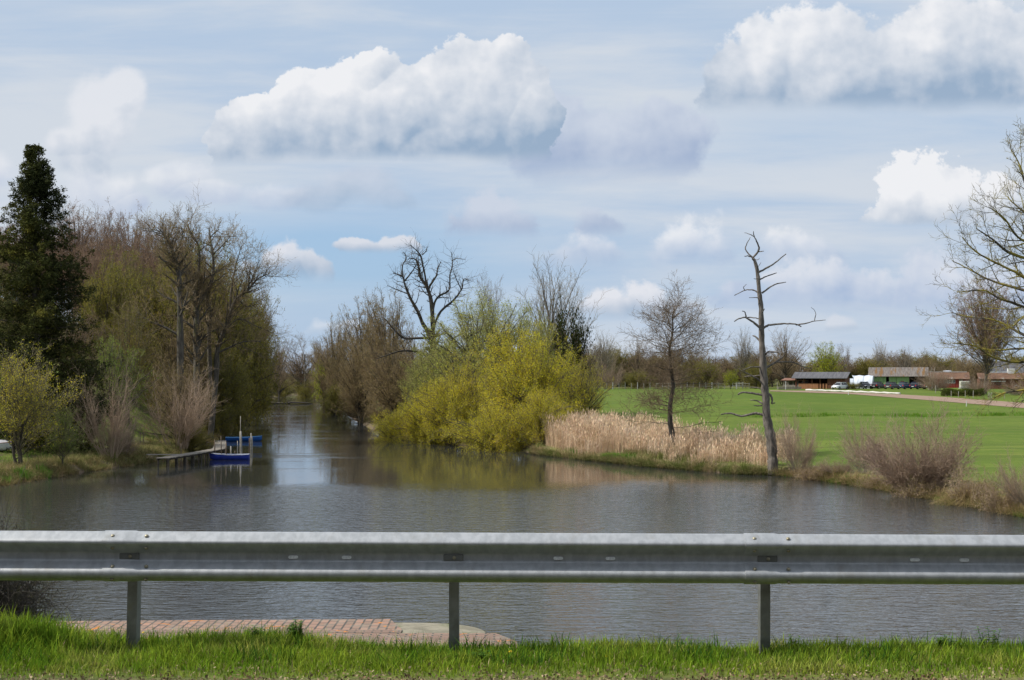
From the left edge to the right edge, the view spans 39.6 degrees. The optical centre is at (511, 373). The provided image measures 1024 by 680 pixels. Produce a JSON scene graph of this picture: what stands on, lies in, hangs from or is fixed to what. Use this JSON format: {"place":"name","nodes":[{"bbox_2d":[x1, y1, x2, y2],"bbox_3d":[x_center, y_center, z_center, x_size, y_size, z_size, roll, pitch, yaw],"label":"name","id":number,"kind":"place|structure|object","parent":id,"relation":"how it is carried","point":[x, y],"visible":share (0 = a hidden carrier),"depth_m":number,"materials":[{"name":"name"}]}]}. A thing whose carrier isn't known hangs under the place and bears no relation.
{"place":"outdoors","nodes":[
{"label":"outdoors","id":0,"kind":"place"},
{"bbox_2d":[0,395,1023,648],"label":"water","id":1,"kind":"structure","parent":0,"point":[304,469],"depth_m":72.61,"materials":[{"name":"grey liquid"}]},
{"bbox_2d":[146,440,225,467],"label":"jetty","id":2,"kind":"object","parent":1,"relation":"in","point":[192,455],"visible":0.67,"depth_m":119.73,"materials":[{"name":"grey wood"}]},
{"bbox_2d":[623,429,781,465],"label":"reed bed","id":3,"kind":"object","parent":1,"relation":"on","point":[632,442],"visible":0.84,"depth_m":112.04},
{"bbox_2d":[0,612,1023,679],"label":"verge grass","id":4,"kind":"structure","parent":0,"point":[147,648],"depth_m":8.64,"materials":[{"name":"plant"}]},
{"bbox_2d":[0,298,1023,679],"bbox_3d":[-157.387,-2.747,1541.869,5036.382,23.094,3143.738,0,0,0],"label":"ground","id":5,"kind":"structure","parent":0,"point":[1002,432],"depth_m":145.77,"materials":[{"name":"plant"}]},
{"bbox_2d":[0,339,88,464],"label":"willow tree","id":6,"kind":"object","parent":5,"relation":"on","point":[20,405],"visible":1,"depth_m":103.29,"materials":[{"name":"green plant"}]},
{"bbox_2d":[0,456,97,627],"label":"thorn bush","id":7,"kind":"object","parent":5,"relation":"on","point":[18,593],"visible":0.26,"depth_m":13.75,"materials":[{"name":"brown plant"}]},
{"bbox_2d":[0,605,105,655],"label":"tall grass tuft","id":8,"kind":"object","parent":5,"relation":"on","point":[25,624],"visible":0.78,"depth_m":8.92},
{"bbox_2d":[38,404,85,463],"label":"green shrub","id":9,"kind":"object","parent":5,"relation":"on","point":[63,445],"visible":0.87,"depth_m":106.61,"materials":[{"name":"green plant"}]},
{"bbox_2d":[0,144,126,454],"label":"spruce tree","id":10,"kind":"object","parent":5,"relation":"on","point":[40,320],"visible":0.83,"depth_m":117.07,"materials":[{"name":"green plant"}]},
{"bbox_2d":[39,199,117,307],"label":"beech tree","id":11,"kind":"object","parent":5,"relation":"on","point":[79,232],"visible":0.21,"depth_m":248.63,"materials":[{"name":"brown plant"}]},
{"bbox_2d":[51,307,110,397],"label":"riverside thicket","id":12,"kind":"object","parent":5,"relation":"on","point":[84,336],"visible":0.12,"depth_m":141.96,"materials":[{"name":"green plant"}]},
{"bbox_2d":[55,228,113,352],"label":"beech tree","id":13,"kind":"object","parent":5,"relation":"on","point":[93,266],"visible":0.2,"depth_m":221.20,"materials":[{"name":"brown plant"}]},
{"bbox_2d":[0,372,171,464],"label":"lawn grass","id":14,"kind":"structure","parent":5,"relation":"on","point":[97,437],"depth_m":136.81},
{"bbox_2d":[55,358,142,459],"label":"hazel shrub","id":15,"kind":"object","parent":5,"relation":"on","point":[116,432],"visible":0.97,"depth_m":114.26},
{"bbox_2d":[0,426,202,485],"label":"bank sedge","id":16,"kind":"object","parent":5,"relation":"on","point":[154,443],"visible":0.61,"depth_m":110.97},
{"bbox_2d":[76,226,136,284],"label":"beech tree","id":17,"kind":"object","parent":5,"relation":"on","point":[107,253],"visible":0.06,"depth_m":227.91,"materials":[{"name":"brown plant"}]},
{"bbox_2d":[68,241,150,377],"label":"riverside thicket","id":18,"kind":"object","parent":5,"relation":"on","point":[111,294],"visible":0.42,"depth_m":158.84,"materials":[{"name":"green plant"}]},
{"bbox_2d":[75,196,149,268],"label":"beech tree","id":19,"kind":"object","parent":5,"relation":"on","point":[118,229],"visible":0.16,"depth_m":245.15,"materials":[{"name":"brown plant"}]},
{"bbox_2d":[0,430,228,485],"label":"grassy bank","id":20,"kind":"structure","parent":5,"relation":"on","point":[62,470],"depth_m":110.62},
{"bbox_2d":[93,409,144,456],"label":"bare shrub","id":21,"kind":"object","parent":5,"relation":"on","point":[129,443],"visible":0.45,"depth_m":117.82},
{"bbox_2d":[79,332,165,427],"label":"green tree","id":22,"kind":"object","parent":5,"relation":"on","point":[114,363],"visible":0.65,"depth_m":131.72,"materials":[{"name":"green plant"}]},
{"bbox_2d":[74,245,172,367],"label":"budding tree","id":23,"kind":"object","parent":5,"relation":"on","point":[132,275],"visible":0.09,"depth_m":169.43,"materials":[{"name":"green plant"}]},
{"bbox_2d":[93,225,159,296],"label":"beech tree","id":24,"kind":"object","parent":5,"relation":"on","point":[129,260],"visible":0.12,"depth_m":221.19,"materials":[{"name":"brown plant"}]},
{"bbox_2d":[97,286,169,422],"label":"budding tree","id":25,"kind":"object","parent":5,"relation":"on","point":[133,341],"visible":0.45,"depth_m":145.35,"materials":[{"name":"green plant"}]},
{"bbox_2d":[113,206,184,279],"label":"beech tree","id":26,"kind":"object","parent":5,"relation":"on","point":[144,239],"visible":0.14,"depth_m":248.62,"materials":[{"name":"brown plant"}]},
{"bbox_2d":[105,205,210,428],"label":"bankside oak","id":27,"kind":"object","parent":5,"relation":"on","point":[175,264],"visible":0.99,"depth_m":149.76,"materials":[{"name":"brown plant"}]},
{"bbox_2d":[126,244,216,416],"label":"riverside thicket","id":28,"kind":"object","parent":5,"relation":"on","point":[162,308],"visible":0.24,"depth_m":166.48,"materials":[{"name":"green plant"}]},
{"bbox_2d":[142,348,215,438],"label":"riverside thicket","id":29,"kind":"object","parent":5,"relation":"on","point":[165,400],"visible":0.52,"depth_m":141.53,"materials":[{"name":"green plant"}]},
{"bbox_2d":[136,359,231,448],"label":"hazel shrub","id":30,"kind":"object","parent":5,"relation":"on","point":[193,420],"visible":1,"depth_m":131.62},
{"bbox_2d":[145,305,230,412],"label":"budding tree","id":31,"kind":"object","parent":5,"relation":"on","point":[173,356],"visible":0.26,"depth_m":156.99,"materials":[{"name":"green plant"}]},
{"bbox_2d":[173,424,221,452],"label":"ivy shrub","id":32,"kind":"object","parent":5,"relation":"on","point":[199,440],"visible":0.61,"depth_m":133.50,"materials":[{"name":"green plant"}]},
{"bbox_2d":[156,183,258,429],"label":"bankside oak","id":33,"kind":"object","parent":5,"relation":"on","point":[197,336],"visible":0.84,"depth_m":152.80,"materials":[{"name":"brown plant"}]},
{"bbox_2d":[200,398,241,435],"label":"ivy shrub","id":34,"kind":"object","parent":5,"relation":"on","point":[220,417],"visible":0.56,"depth_m":167.94,"materials":[{"name":"green plant"}]},
{"bbox_2d":[186,228,257,427],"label":"riverside thicket","id":35,"kind":"object","parent":5,"relation":"on","point":[238,322],"visible":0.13,"depth_m":181.40,"materials":[{"name":"green plant"}]},
{"bbox_2d":[200,336,254,434],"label":"budding tree","id":36,"kind":"object","parent":5,"relation":"on","point":[225,385],"visible":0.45,"depth_m":171.33,"materials":[{"name":"green plant"}]},
{"bbox_2d":[194,237,267,383],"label":"budding tree","id":37,"kind":"object","parent":5,"relation":"on","point":[251,345],"visible":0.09,"depth_m":185.99,"materials":[{"name":"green plant"}]},
{"bbox_2d":[213,349,255,433],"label":"riverside thicket","id":38,"kind":"object","parent":5,"relation":"on","point":[237,418],"visible":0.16,"depth_m":177.78,"materials":[{"name":"green plant"}]},
{"bbox_2d":[172,211,297,438],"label":"bankside oak","id":39,"kind":"object","parent":5,"relation":"on","point":[237,299],"visible":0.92,"depth_m":155.78,"materials":[{"name":"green plant"}]},
{"bbox_2d":[227,261,280,425],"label":"riverside thicket","id":40,"kind":"object","parent":5,"relation":"on","point":[256,394],"visible":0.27,"depth_m":205.73,"materials":[{"name":"green plant"}]},
{"bbox_2d":[225,255,285,393],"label":"budding tree","id":41,"kind":"object","parent":5,"relation":"on","point":[269,325],"visible":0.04,"depth_m":214.48,"materials":[{"name":"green plant"}]},
{"bbox_2d":[247,305,287,417],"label":"riverside thicket","id":42,"kind":"object","parent":5,"relation":"on","point":[267,404],"visible":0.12,"depth_m":237.72,"materials":[{"name":"green plant"}]},
{"bbox_2d":[267,338,299,397],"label":"bare tree","id":43,"kind":"object","parent":5,"relation":"on","point":[281,379],"visible":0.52,"depth_m":439.44,"materials":[{"name":"brown plant"}]},
{"bbox_2d":[56,619,516,647],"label":"quay wall","id":44,"kind":"structure","parent":5,"relation":"on","point":[381,628],"depth_m":20.73,"materials":[{"name":"brick"}]},
{"bbox_2d":[281,348,313,394],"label":"riverside thicket","id":45,"kind":"object","parent":5,"relation":"on","point":[301,366],"visible":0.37,"depth_m":478.94,"materials":[{"name":"brown plant"}]},
{"bbox_2d":[275,332,330,398],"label":"bare tree","id":46,"kind":"object","parent":5,"relation":"on","point":[304,364],"visible":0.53,"depth_m":421.08,"materials":[{"name":"brown plant"}]},
{"bbox_2d":[305,344,339,405],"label":"riverside thicket","id":47,"kind":"object","parent":5,"relation":"on","point":[321,382],"visible":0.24,"depth_m":328.59,"materials":[{"name":"brown plant"}]},
{"bbox_2d":[314,382,350,414],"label":"riverside thicket","id":48,"kind":"object","parent":5,"relation":"on","point":[333,398],"visible":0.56,"depth_m":261.04,"materials":[{"name":"green plant"}]},
{"bbox_2d":[315,313,362,401],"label":"bare tree","id":49,"kind":"object","parent":5,"relation":"on","point":[333,361],"visible":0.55,"depth_m":288.97,"materials":[{"name":"brown plant"}]},
{"bbox_2d":[328,335,374,423],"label":"bare tree","id":50,"kind":"object","parent":5,"relation":"on","point":[354,393],"visible":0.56,"depth_m":211.38,"materials":[{"name":"brown plant"}]},
{"bbox_2d":[334,291,394,402],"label":"bare tree","id":51,"kind":"object","parent":5,"relation":"on","point":[355,334],"visible":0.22,"depth_m":233.90,"materials":[{"name":"brown plant"}]},
{"bbox_2d":[354,324,405,425],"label":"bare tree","id":52,"kind":"object","parent":5,"relation":"on","point":[371,376],"visible":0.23,"depth_m":199.41,"materials":[{"name":"brown plant"}]},
{"bbox_2d":[352,283,414,392],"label":"bare tree","id":53,"kind":"object","parent":5,"relation":"on","point":[391,321],"visible":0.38,"depth_m":204.47,"materials":[{"name":"brown plant"}]},
{"bbox_2d":[366,406,414,440],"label":"yellow willow bush","id":54,"kind":"object","parent":5,"relation":"on","point":[385,430],"visible":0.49,"depth_m":158.99,"materials":[{"name":"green plant"}]},
{"bbox_2d":[363,338,422,412],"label":"bare tree","id":55,"kind":"object","parent":5,"relation":"on","point":[388,381],"visible":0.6,"depth_m":189.03,"materials":[{"name":"brown plant"}]},
{"bbox_2d":[388,326,436,417],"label":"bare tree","id":56,"kind":"object","parent":5,"relation":"on","point":[400,377],"visible":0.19,"depth_m":185.02,"materials":[{"name":"brown plant"}]},
{"bbox_2d":[387,386,447,443],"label":"yellow willow bush","id":57,"kind":"object","parent":5,"relation":"on","point":[413,428],"visible":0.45,"depth_m":152.70,"materials":[{"name":"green plant"}]},
{"bbox_2d":[369,231,481,375],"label":"gnarled oak","id":58,"kind":"object","parent":5,"relation":"on","point":[429,295],"visible":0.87,"depth_m":171.77,"materials":[{"name":"brown plant"}]},
{"bbox_2d":[398,334,458,406],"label":"pale willow tree","id":59,"kind":"object","parent":5,"relation":"on","point":[417,371],"visible":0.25,"depth_m":167.03,"materials":[{"name":"green plant"}]},
{"bbox_2d":[402,368,490,444],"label":"yellow willow bush","id":60,"kind":"object","parent":5,"relation":"on","point":[450,408],"visible":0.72,"depth_m":148.64,"materials":[{"name":"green plant"}]},
{"bbox_2d":[417,348,501,435],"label":"yellow willow bush","id":61,"kind":"object","parent":5,"relation":"on","point":[468,365],"visible":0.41,"depth_m":151.08,"materials":[{"name":"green plant"}]},
{"bbox_2d":[435,396,534,452],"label":"yellow willow bush","id":62,"kind":"object","parent":5,"relation":"on","point":[498,432],"visible":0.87,"depth_m":137.77,"materials":[{"name":"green plant"}]},
{"bbox_2d":[415,285,565,408],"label":"pale willow tree","id":63,"kind":"object","parent":5,"relation":"on","point":[486,328],"visible":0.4,"depth_m":160.12,"materials":[{"name":"green plant"}]},
{"bbox_2d":[0,530,1023,653],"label":"guard rail","id":64,"kind":"object","parent":5,"relation":"on","point":[135,558],"visible":1,"depth_m":8.85,"materials":[{"name":"metal"}]},
{"bbox_2d":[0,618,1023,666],"bbox_3d":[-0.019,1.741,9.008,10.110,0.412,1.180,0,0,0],"label":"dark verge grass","id":65,"kind":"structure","parent":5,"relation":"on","point":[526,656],"depth_m":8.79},
{"bbox_2d":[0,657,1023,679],"bbox_3d":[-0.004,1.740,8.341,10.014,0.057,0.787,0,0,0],"label":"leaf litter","id":66,"kind":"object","parent":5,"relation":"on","point":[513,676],"visible":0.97,"depth_m":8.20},
{"bbox_2d":[468,315,590,439],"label":"yellow willow bush","id":67,"kind":"object","parent":5,"relation":"on","point":[526,373],"visible":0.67,"depth_m":143.38,"materials":[{"name":"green plant"}]},
{"bbox_2d":[511,381,574,445],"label":"yellow willow bush","id":68,"kind":"object","parent":5,"relation":"on","point":[536,409],"visible":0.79,"depth_m":135.85,"materials":[{"name":"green plant"}]},
{"bbox_2d":[523,315,572,396],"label":"pale willow tree","id":69,"kind":"object","parent":5,"relation":"on","point":[551,335],"visible":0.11,"depth_m":165.65,"materials":[{"name":"green plant"}]},
{"bbox_2d":[513,251,609,404],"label":"bare tree","id":70,"kind":"object","parent":5,"relation":"on","point":[545,308],"visible":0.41,"depth_m":171.90,"materials":[{"name":"brown plant"}]},
{"bbox_2d":[550,296,594,392],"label":"ivy clad tree","id":71,"kind":"object","parent":5,"relation":"on","point":[578,335],"visible":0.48,"depth_m":164.35,"materials":[{"name":"green plant"}]},
{"bbox_2d":[552,335,603,411],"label":"riverside thicket","id":72,"kind":"object","parent":5,"relation":"on","point":[588,362],"visible":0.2,"depth_m":164.76,"materials":[{"name":"green plant"}]},
{"bbox_2d":[532,407,631,454],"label":"reed bed","id":73,"kind":"object","parent":5,"relation":"on","point":[592,432],"visible":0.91,"depth_m":126.78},
{"bbox_2d":[550,347,615,415],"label":"yellow willow bush","id":74,"kind":"object","parent":5,"relation":"on","point":[593,396],"visible":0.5,"depth_m":151.28,"materials":[{"name":"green plant"}]},
{"bbox_2d":[590,329,624,375],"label":"tree","id":75,"kind":"object","parent":5,"relation":"on","point":[604,356],"visible":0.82,"depth_m":269.77,"materials":[{"name":"brown plant"}]},
{"bbox_2d":[593,357,625,388],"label":"bush","id":76,"kind":"object","parent":5,"relation":"on","point":[608,377],"visible":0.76,"depth_m":261.33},
{"bbox_2d":[586,342,640,386],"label":"tree","id":77,"kind":"object","parent":5,"relation":"on","point":[620,358],"visible":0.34,"depth_m":289.58,"materials":[{"name":"brown plant"}]},
{"bbox_2d":[621,368,657,388],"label":"bush","id":78,"kind":"object","parent":5,"relation":"on","point":[631,378],"visible":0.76,"depth_m":265.05,"materials":[{"name":"green plant"}]},
{"bbox_2d":[526,440,789,475],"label":"sedge fringe","id":79,"kind":"object","parent":5,"relation":"on","point":[651,461],"visible":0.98,"depth_m":113.68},
{"bbox_2d":[624,445,701,461],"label":"rough grass","id":80,"kind":"structure","parent":5,"relation":"on","point":[642,452],"depth_m":115.98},
{"bbox_2d":[607,270,736,451],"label":"alder tree","id":81,"kind":"object","parent":5,"relation":"on","point":[669,367],"visible":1,"depth_m":116.53,"materials":[{"name":"brown plant"}]},
{"bbox_2d":[683,358,721,387],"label":"bush","id":82,"kind":"object","parent":5,"relation":"on","point":[708,377],"visible":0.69,"depth_m":269.42,"materials":[{"name":"green plant"}]},
{"bbox_2d":[622,410,798,462],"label":"reed bed","id":83,"kind":"object","parent":5,"relation":"on","point":[655,428],"visible":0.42,"depth_m":119.59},
{"bbox_2d":[730,327,756,384],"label":"tree","id":84,"kind":"object","parent":5,"relation":"on","point":[743,353],"visible":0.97,"depth_m":284.68,"materials":[{"name":"brown plant"}]},
{"bbox_2d":[737,357,772,388],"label":"bush","id":85,"kind":"object","parent":5,"relation":"on","point":[752,371],"visible":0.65,"depth_m":267.25,"materials":[{"name":"green plant"}]},
{"bbox_2d":[721,231,822,474],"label":"dead tree","id":86,"kind":"object","parent":5,"relation":"on","point":[771,443],"visible":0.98,"depth_m":104.81,"materials":[{"name":"wood"}]},
{"bbox_2d":[766,321,812,384],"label":"tree","id":87,"kind":"object","parent":5,"relation":"on","point":[786,369],"visible":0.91,"depth_m":282.49,"materials":[{"name":"brown plant"}]},
{"bbox_2d":[771,403,829,472],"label":"osier shrub","id":88,"kind":"object","parent":5,"relation":"on","point":[807,451],"visible":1,"depth_m":103.19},
{"bbox_2d":[791,455,833,480],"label":"bank brush","id":89,"kind":"object","parent":5,"relation":"on","point":[805,474],"visible":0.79,"depth_m":100.02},
{"bbox_2d":[791,372,852,388],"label":"stable","id":90,"kind":"structure","parent":5,"relation":"on","point":[822,380],"depth_m":262.77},
{"bbox_2d":[805,341,846,371],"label":"tree","id":91,"kind":"object","parent":5,"relation":"on","point":[825,363],"visible":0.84,"depth_m":279.29,"materials":[{"name":"green plant"}]},
{"bbox_2d":[827,410,900,473],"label":"osier shrub","id":92,"kind":"object","parent":5,"relation":"on","point":[858,466],"visible":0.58,"depth_m":97.19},
{"bbox_2d":[848,353,892,375],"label":"tree","id":93,"kind":"object","parent":5,"relation":"on","point":[863,367],"visible":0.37,"depth_m":289.32,"materials":[{"name":"green plant"}]},
{"bbox_2d":[748,411,1023,417],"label":"ditch grass","id":94,"kind":"structure","parent":5,"relation":"on","point":[913,414],"depth_m":169.95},
{"bbox_2d":[770,390,1023,407],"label":"soil strip","id":95,"kind":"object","parent":5,"relation":"on","point":[974,401],"visible":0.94,"depth_m":213.94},
{"bbox_2d":[773,459,1023,519],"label":"dry bank grass","id":96,"kind":"structure","parent":5,"relation":"on","point":[849,478],"depth_m":92.03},
{"bbox_2d":[868,367,928,384],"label":"green shed","id":97,"kind":"structure","parent":5,"relation":"on","point":[884,375],"depth_m":273.61,"materials":[{"name":"brown"}]},
{"bbox_2d":[839,395,987,491],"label":"osier shrub","id":98,"kind":"object","parent":5,"relation":"on","point":[892,470],"visible":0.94,"depth_m":87.10,"materials":[{"name":"plant"}]},
{"bbox_2d":[889,465,949,497],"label":"bank brush","id":99,"kind":"object","parent":5,"relation":"on","point":[914,491],"visible":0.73,"depth_m":86.02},
{"bbox_2d":[912,363,953,390],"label":"fruit tree","id":100,"kind":"object","parent":5,"relation":"on","point":[931,382],"visible":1,"depth_m":249.43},
{"bbox_2d":[924,370,969,387],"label":"red barn","id":101,"kind":"structure","parent":5,"relation":"on","point":[961,376],"depth_m":274.58,"materials":[{"name":"tile"}]},
{"bbox_2d":[928,478,999,507],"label":"grass tussock","id":102,"kind":"object","parent":5,"relation":"on","point":[948,499],"depth_m":81.29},
{"bbox_2d":[943,455,991,505],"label":"bank brush","id":103,"kind":"object","parent":5,"relation":"on","point":[973,491],"visible":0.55,"depth_m":81.22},
{"bbox_2d":[917,118,1023,417],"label":"lichened tree","id":104,"kind":"object","parent":5,"relation":"on","point":[1017,272],"visible":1,"depth_m":59.73,"materials":[{"name":"brown plant"}]},
{"bbox_2d":[939,266,1022,393],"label":"bare tree","id":105,"kind":"object","parent":5,"relation":"on","point":[977,331],"visible":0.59,"depth_m":234.93,"materials":[{"name":"brown plant"}]},
{"bbox_2d":[974,463,1023,514],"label":"bank brush","id":106,"kind":"object","parent":5,"relation":"on","point":[991,504],"visible":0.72,"depth_m":76.91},
{"bbox_2d":[974,445,1023,505],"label":"osier shrub","id":107,"kind":"object","parent":5,"relation":"on","point":[1018,494],"visible":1,"depth_m":75.89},
{"bbox_2d":[975,368,1023,388],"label":"outbuilding","id":108,"kind":"structure","parent":5,"relation":"on","point":[1000,376],"depth_m":261.08,"materials":[{"name":"tile"}]},
{"bbox_2d":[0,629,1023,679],"bbox_3d":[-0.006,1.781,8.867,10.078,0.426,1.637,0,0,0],"label":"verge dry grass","id":109,"kind":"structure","parent":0,"point":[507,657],"depth_m":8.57,"materials":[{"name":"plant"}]},
{"bbox_2d":[0,0,1023,372],"label":"sky","id":110,"kind":"structure","parent":0,"point":[637,141],"materials":[{"name":"blue"}]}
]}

